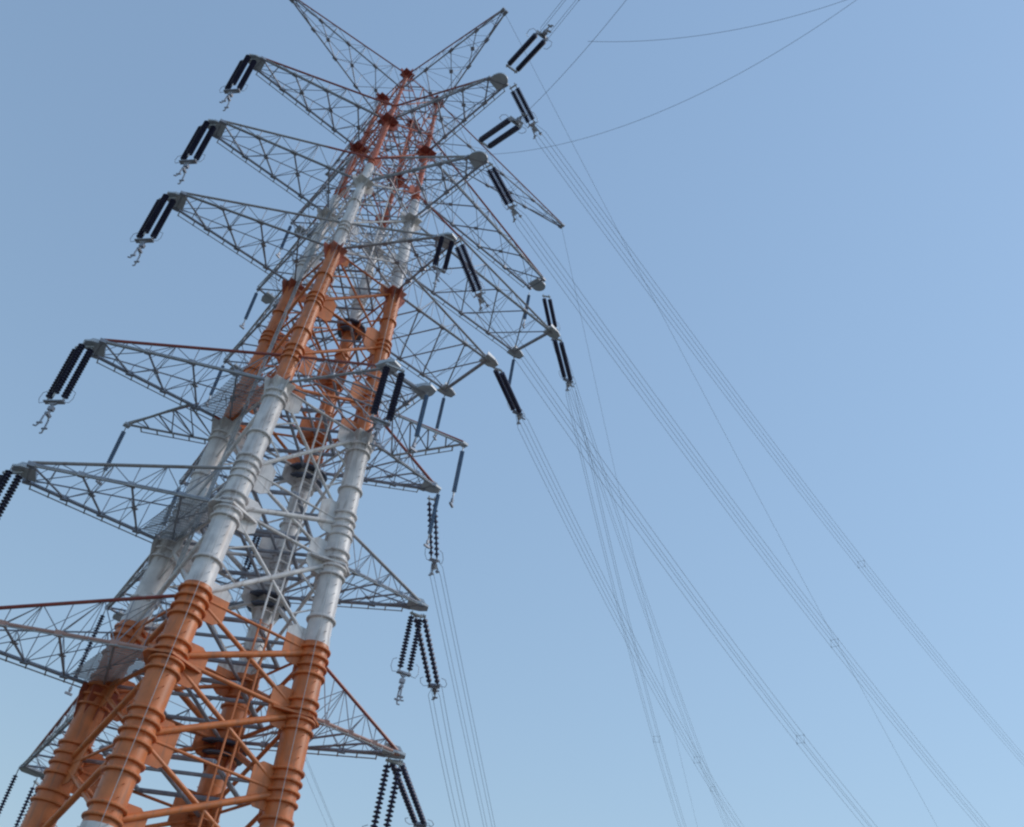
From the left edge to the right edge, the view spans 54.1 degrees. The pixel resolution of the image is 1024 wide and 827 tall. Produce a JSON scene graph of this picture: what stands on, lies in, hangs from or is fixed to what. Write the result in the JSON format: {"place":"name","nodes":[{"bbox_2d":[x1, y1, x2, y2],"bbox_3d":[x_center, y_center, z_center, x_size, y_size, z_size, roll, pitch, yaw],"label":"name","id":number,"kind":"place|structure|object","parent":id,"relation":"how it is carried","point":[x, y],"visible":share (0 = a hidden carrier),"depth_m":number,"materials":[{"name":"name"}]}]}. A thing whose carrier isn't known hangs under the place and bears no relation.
{"place":"outdoors","nodes":[
{"label":"outdoors","id":0,"kind":"place"},
{"bbox_2d":[0,0,1023,826],"label":"sky","id":1,"kind":"structure","parent":0,"point":[836,221],"materials":[{"name":"blue"}]},
{"bbox_2d":[540,0,578,38],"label":"wire bundle","id":2,"kind":"object","parent":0,"point":[560,19],"visible":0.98,"depth_m":55.43,"materials":[{"name":"metal"}]},
{"bbox_2d":[506,24,553,73],"bbox_3d":[1.013,-20.870,57.402,1.570,0.638,4.151,29,-32,-22],"label":"tension insulator set","id":3,"kind":"object","parent":2,"relation":"attached to","point":[530,55],"visible":1,"depth_m":57.27,"materials":[{"name":"ceramic"}]},
{"bbox_2d":[588,0,844,41],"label":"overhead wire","id":4,"kind":"object","parent":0,"point":[705,34],"visible":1,"depth_m":46.20,"materials":[{"name":"metal"}]},
{"bbox_3d":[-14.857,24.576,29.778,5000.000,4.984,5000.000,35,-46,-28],"label":"ground","id":5,"kind":"structure","parent":0,"visible":0},
{"bbox_2d":[0,0,564,826],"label":"transmission tower","id":6,"kind":"structure","parent":5,"relation":"on","point":[106,780],"depth_m":45.87,"materials":[{"name":"metal"}]},
{"bbox_2d":[0,769,18,813],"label":"jumper insulator","id":7,"kind":"object","parent":6,"relation":"attached to","point":[6,795],"visible":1,"depth_m":49.81,"materials":[{"name":"ceramic"}]},
{"bbox_2d":[0,465,23,516],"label":"hanging insulator set","id":8,"kind":"object","parent":6,"relation":"hanging from","point":[5,479],"visible":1,"depth_m":41.45,"materials":[{"name":"ceramic"}]},
{"bbox_2d":[14,778,41,826],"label":"hanging insulator set","id":9,"kind":"object","parent":6,"relation":"hanging from","point":[22,811],"visible":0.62,"depth_m":50.42,"materials":[{"name":"ceramic"}]},
{"bbox_2d":[33,340,94,433],"bbox_3d":[-20.259,-1.283,45.093,1.654,5.124,0.745,-14,-45,26],"label":"hanging insulator set","id":10,"kind":"object","parent":6,"relation":"hanging from","point":[66,369],"visible":1,"depth_m":45.13,"materials":[{"name":"ceramic"}]},
{"bbox_2d":[64,610,105,695],"bbox_3d":[-21.166,11.837,49.914,0.360,4.620,0.258,35,-46,-28],"label":"jumper insulator","id":11,"kind":"object","parent":6,"relation":"attached to","point":[100,621],"visible":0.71,"depth_m":49.86,"materials":[{"name":"ceramic"}]},
{"bbox_2d":[95,427,126,485],"bbox_3d":[-19.546,2.010,49.036,0.229,3.515,0.360,-12,-44,24],"label":"jumper insulator","id":12,"kind":"object","parent":6,"relation":"attached to","point":[117,444],"visible":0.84,"depth_m":49.17,"materials":[{"name":"ceramic"}]},
{"bbox_2d":[127,192,176,265],"bbox_3d":[-18.433,-9.479,51.029,1.654,5.124,0.745,-14,-45,26],"label":"hanging insulator set","id":13,"kind":"object","parent":6,"relation":"hanging from","point":[153,215],"visible":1,"depth_m":50.99,"materials":[{"name":"ceramic"}]},
{"bbox_2d":[157,484,180,537],"bbox_3d":[-18.317,5.168,53.646,0.229,3.515,0.360,-26,-51,35],"label":"jumper insulator","id":14,"kind":"object","parent":6,"relation":"attached to","point":[174,498],"visible":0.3,"depth_m":53.88,"materials":[{"name":"ceramic"}]},
{"bbox_2d":[173,119,216,183],"bbox_3d":[-17.473,-14.412,54.882,1.654,5.124,0.745,-14,-45,26],"label":"hanging insulator set","id":15,"kind":"object","parent":6,"relation":"hanging from","point":[193,143],"visible":1,"depth_m":54.83,"materials":[{"name":"ceramic"}]},
{"bbox_2d":[206,362,224,405],"bbox_3d":[-18.133,-1.851,61.324,0.228,3.515,0.360,0,-41,12],"label":"jumper insulator","id":16,"kind":"object","parent":6,"relation":"attached to","point":[215,383],"visible":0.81,"depth_m":61.25,"materials":[{"name":"ceramic"}]},
{"bbox_2d":[219,53,256,110],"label":"hanging insulator set","id":17,"kind":"object","parent":6,"relation":"hanging from","point":[236,75],"visible":1,"depth_m":59.02,"materials":[{"name":"ceramic"}]},
{"bbox_2d":[239,290,257,329],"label":"jumper insulator","id":18,"kind":"object","parent":6,"relation":"attached to","point":[250,308],"visible":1,"depth_m":65.01,"materials":[{"name":"ceramic"}]},
{"bbox_2d":[237,524,262,581],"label":"hanging insulator set","id":19,"kind":"object","parent":6,"relation":"hanging from","point":[244,568],"visible":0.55,"depth_m":47.76,"materials":[{"name":"ceramic"}]},
{"bbox_2d":[224,556,334,826],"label":"wire bundle","id":20,"kind":"object","parent":6,"relation":"attached to","point":[276,683],"visible":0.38,"depth_m":79.83,"materials":[{"name":"metal"}]},
{"bbox_2d":[276,224,291,257],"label":"jumper insulator","id":21,"kind":"object","parent":6,"relation":"attached to","point":[284,240],"visible":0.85,"depth_m":69.11,"materials":[{"name":"ceramic"}]},
{"bbox_2d":[362,757,402,826],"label":"hanging insulator set","id":22,"kind":"object","parent":6,"relation":"hanging from","point":[395,783],"visible":1,"depth_m":41.43,"materials":[{"name":"ceramic"}]},
{"bbox_2d":[363,362,404,450],"bbox_3d":[-5.516,-0.398,43.447,1.690,4.621,0.637,23,-41,-15],"label":"hanging insulator set","id":23,"kind":"object","parent":6,"relation":"hanging from","point":[379,422],"visible":1,"depth_m":43.49,"materials":[{"name":"ceramic"}]},
{"bbox_2d":[391,611,422,704],"bbox_3d":[-4.731,11.040,45.624,1.273,4.486,0.616,40,-48,-31],"label":"hanging insulator set","id":24,"kind":"object","parent":6,"relation":"hanging from","point":[403,674],"visible":1,"depth_m":45.69,"materials":[{"name":"ceramic"}]},
{"bbox_2d":[389,758,433,826],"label":"tension insulator set","id":25,"kind":"object","parent":6,"relation":"attached to","point":[413,796],"visible":0.91,"depth_m":44.93,"materials":[{"name":"ceramic"}]},
{"bbox_2d":[409,390,428,452],"bbox_3d":[-4.095,0.286,44.900,0.229,3.515,0.360,-27,-52,36],"label":"jumper insulator","id":26,"kind":"object","parent":6,"relation":"attached to","point":[420,419],"visible":1,"depth_m":44.80,"materials":[{"name":"ceramic"}]},
{"bbox_2d":[413,614,446,699],"bbox_3d":[-4.116,11.902,49.105,1.390,0.638,6.160,1,-53,10],"label":"tension insulator set","id":27,"kind":"object","parent":6,"relation":"attached to","point":[435,686],"visible":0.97,"depth_m":49.16,"materials":[{"name":"ceramic"}]},
{"bbox_2d":[428,685,469,826],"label":"wire bundle","id":28,"kind":"object","parent":27,"relation":"attached to","point":[450,754],"visible":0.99,"depth_m":53.57,"materials":[{"name":"metal"}]},
{"bbox_2d":[423,490,439,548],"bbox_3d":[-4.008,5.294,50.852,0.229,3.515,0.360,-26,-52,36],"label":"jumper insulator","id":29,"kind":"object","parent":6,"relation":"attached to","point":[433,514],"visible":1,"depth_m":50.76,"materials":[{"name":"ceramic"}]},
{"bbox_2d":[425,496,443,575],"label":"tension insulator set","id":30,"kind":"object","parent":6,"relation":"attached to","point":[436,548],"visible":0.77,"depth_m":52.73,"materials":[{"name":"ceramic"}]},
{"bbox_2d":[430,563,494,825],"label":"wire bundle","id":31,"kind":"object","parent":30,"relation":"attached to","point":[458,692],"visible":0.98,"depth_m":59.30,"materials":[{"name":"metal"}]},
{"bbox_2d":[433,394,444,440],"bbox_3d":[-4.394,0.165,60.900,0.229,3.515,0.360,-9,-43,21],"label":"jumper insulator","id":32,"kind":"object","parent":6,"relation":"attached to","point":[440,414],"visible":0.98,"depth_m":60.90,"materials":[{"name":"ceramic"}]},
{"bbox_2d":[428,234,453,286],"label":"hanging insulator set","id":33,"kind":"object","parent":6,"relation":"hanging from","point":[447,256],"visible":1,"depth_m":51.08,"materials":[{"name":"ceramic"}]},
{"bbox_2d":[449,446,464,507],"bbox_3d":[-2.595,2.941,47.600,0.228,3.515,0.360,-5,-42,17],"label":"jumper insulator","id":34,"kind":"object","parent":6,"relation":"attached to","point":[457,473],"visible":1,"depth_m":47.52,"materials":[{"name":"ceramic"}]},
{"bbox_2d":[454,238,488,310],"bbox_3d":[-2.151,-7.301,52.545,1.570,0.638,3.891,-10,-76,61],"label":"tension insulator set","id":35,"kind":"object","parent":6,"relation":"attached to","point":[477,282],"visible":1,"depth_m":52.52,"materials":[{"name":"ceramic"}]},
{"bbox_2d":[477,294,874,826],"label":"wire bundle","id":36,"kind":"object","parent":35,"relation":"attached to","point":[659,548],"visible":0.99,"depth_m":62.37,"materials":[{"name":"metal"}]},
{"bbox_2d":[478,113,527,148],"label":"tension insulator set","id":37,"kind":"object","parent":6,"relation":"attached to","point":[517,122],"visible":1,"depth_m":52.74,"materials":[{"name":"ceramic"}]},
{"bbox_2d":[530,0,625,108],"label":"wire bundle","id":38,"kind":"object","parent":37,"relation":"attached to","point":[581,53],"visible":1,"depth_m":47.71,"materials":[{"name":"metal"}]},
{"bbox_2d":[485,162,521,221],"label":"tension insulator set","id":39,"kind":"object","parent":6,"relation":"attached to","point":[492,176],"visible":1,"depth_m":56.38,"materials":[{"name":"ceramic"}]},
{"bbox_2d":[510,207,987,825],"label":"wire bundle","id":40,"kind":"object","parent":39,"relation":"attached to","point":[726,491],"visible":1,"depth_m":67.89,"materials":[{"name":"metal"}]},
{"bbox_2d":[493,367,525,424],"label":"tension insulator set","id":41,"kind":"object","parent":6,"relation":"attached to","point":[507,391],"visible":1,"depth_m":60.66,"materials":[{"name":"ceramic"}]},
{"bbox_2d":[516,415,739,826],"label":"wire bundle","id":42,"kind":"object","parent":41,"relation":"attached to","point":[613,603],"visible":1,"depth_m":75.39,"materials":[{"name":"metal"}]},
{"bbox_2d":[508,358,514,385],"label":"jumper insulator","id":43,"kind":"object","parent":6,"relation":"attached to","point":[511,370],"visible":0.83,"depth_m":66.92,"materials":[{"name":"ceramic"}]},
{"bbox_2d":[509,83,541,138],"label":"tension insulator set","id":44,"kind":"object","parent":6,"relation":"attached to","point":[526,107],"visible":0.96,"depth_m":60.00,"materials":[{"name":"ceramic"}]},
{"bbox_2d":[531,124,1023,760],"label":"wire bundle","id":45,"kind":"object","parent":44,"relation":"attached to","point":[751,424],"visible":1,"depth_m":74.82,"materials":[{"name":"metal"}]},
{"bbox_2d":[522,292,529,328],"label":"jumper insulator","id":46,"kind":"object","parent":6,"relation":"attached to","point":[527,303],"visible":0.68,"depth_m":71.33,"materials":[{"name":"ceramic"}]},
{"bbox_2d":[553,338,575,390],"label":"tension insulator set","id":47,"kind":"object","parent":6,"relation":"attached to","point":[568,380],"visible":1,"depth_m":67.18,"materials":[{"name":"ceramic"}]},
{"bbox_2d":[566,384,685,824],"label":"wire bundle","id":48,"kind":"object","parent":47,"relation":"attached to","point":[621,595],"visible":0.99,"depth_m":81.53,"materials":[{"name":"metal"}]},
{"bbox_2d":[552,338,730,825],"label":"wire bundle","id":49,"kind":"object","parent":47,"relation":"attached to","point":[641,581],"visible":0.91,"depth_m":94.56,"materials":[{"name":"metal"}]},
{"bbox_2d":[542,294,559,340],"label":"tension insulator set","id":50,"kind":"object","parent":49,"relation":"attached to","point":[547,314],"visible":0.93,"depth_m":72.79,"materials":[{"name":"ceramic"}]},
{"bbox_2d":[562,230,697,826],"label":"earth wire","id":51,"kind":"object","parent":6,"relation":"attached to","point":[622,504],"visible":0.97,"depth_m":90.95,"materials":[{"name":"metal"}]},
{"bbox_2d":[500,0,855,153],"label":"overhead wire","id":52,"kind":"object","parent":6,"relation":"hanging from","point":[687,99],"visible":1,"depth_m":47.92,"materials":[{"name":"metal"}]},
{"bbox_2d":[505,14,935,823],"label":"earth wire","id":53,"kind":"object","parent":6,"relation":"attached to","point":[693,374],"visible":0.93,"depth_m":74.16,"materials":[{"name":"metal"}]}
]}

